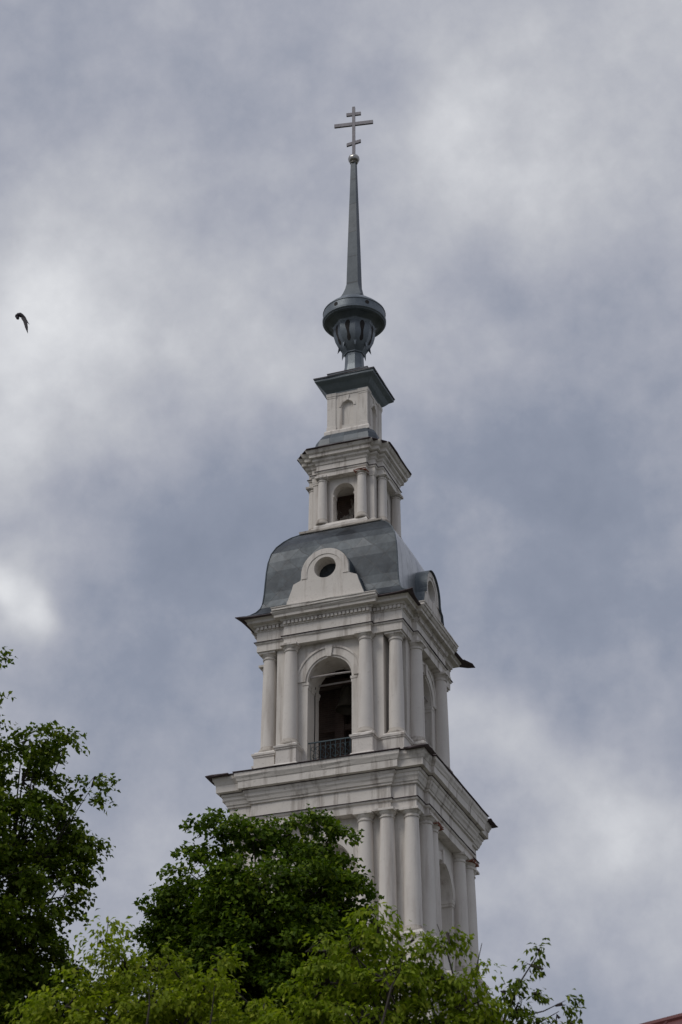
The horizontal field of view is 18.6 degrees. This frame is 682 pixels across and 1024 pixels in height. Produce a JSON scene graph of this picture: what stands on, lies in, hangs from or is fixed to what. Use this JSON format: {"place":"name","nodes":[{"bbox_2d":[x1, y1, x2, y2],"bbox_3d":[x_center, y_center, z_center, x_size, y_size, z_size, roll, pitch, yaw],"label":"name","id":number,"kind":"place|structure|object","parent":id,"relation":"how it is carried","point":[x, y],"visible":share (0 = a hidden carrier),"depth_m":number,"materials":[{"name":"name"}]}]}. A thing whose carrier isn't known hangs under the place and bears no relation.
{"place":"outdoors","nodes":[
{"label":"outdoors","id":0,"kind":"place"},
{"bbox_2d":[15,313,29,332],"bbox_3d":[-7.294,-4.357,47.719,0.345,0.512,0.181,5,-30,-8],"label":"bird","id":1,"kind":"object","parent":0,"point":[22,317],"visible":1,"depth_m":47.76},
{"bbox_2d":[0,0,681,1023],"label":"sky","id":2,"kind":"structure","parent":0,"point":[175,174],"materials":[{"name":"grey"}]},
{"bbox_2d":[205,106,504,1023],"bbox_3d":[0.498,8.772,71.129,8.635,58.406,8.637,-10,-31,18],"label":"bell tower","id":3,"kind":"structure","parent":0,"point":[357,646],"depth_m":70.61,"materials":[{"name":"paint"}]},
{"label":"ground","id":4,"kind":"structure","parent":0,"visible":0},
{"bbox_2d":[0,646,120,1023],"bbox_3d":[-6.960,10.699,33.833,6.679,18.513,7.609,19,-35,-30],"label":"maple tree","id":5,"kind":"object","parent":4,"relation":"on","point":[23,971],"visible":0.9,"depth_m":36.12,"materials":[{"name":"green plant"}]},
{"bbox_2d":[4,914,296,1023],"bbox_3d":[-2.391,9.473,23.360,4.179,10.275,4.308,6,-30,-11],"label":"ash maple","id":6,"kind":"object","parent":4,"relation":"on","point":[176,1004],"visible":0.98,"depth_m":25.04,"materials":[{"name":"green plant"}]},
{"bbox_2d":[122,803,389,1023],"bbox_3d":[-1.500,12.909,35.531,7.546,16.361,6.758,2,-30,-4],"label":"lime tree","id":7,"kind":"object","parent":4,"relation":"on","point":[228,905],"visible":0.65,"depth_m":37.54,"materials":[{"name":"green plant"}]},
{"bbox_2d":[250,902,512,1023],"bbox_3d":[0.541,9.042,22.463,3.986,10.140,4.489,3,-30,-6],"label":"ash maple","id":8,"kind":"object","parent":4,"relation":"on","point":[388,984],"visible":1,"depth_m":24.28,"materials":[{"name":"green plant"}]},
{"bbox_2d":[482,938,586,1023],"bbox_3d":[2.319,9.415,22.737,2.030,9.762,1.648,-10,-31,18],"label":"ash maple","id":9,"kind":"object","parent":4,"relation":"on","point":[521,1013],"visible":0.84,"depth_m":24.75,"materials":[{"name":"green plant"}]},
{"bbox_2d":[641,1013,681,1023],"bbox_3d":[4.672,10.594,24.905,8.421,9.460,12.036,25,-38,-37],"label":"red roof house","id":10,"kind":"structure","parent":4,"relation":"on","point":[675,1019],"depth_m":27.45,"materials":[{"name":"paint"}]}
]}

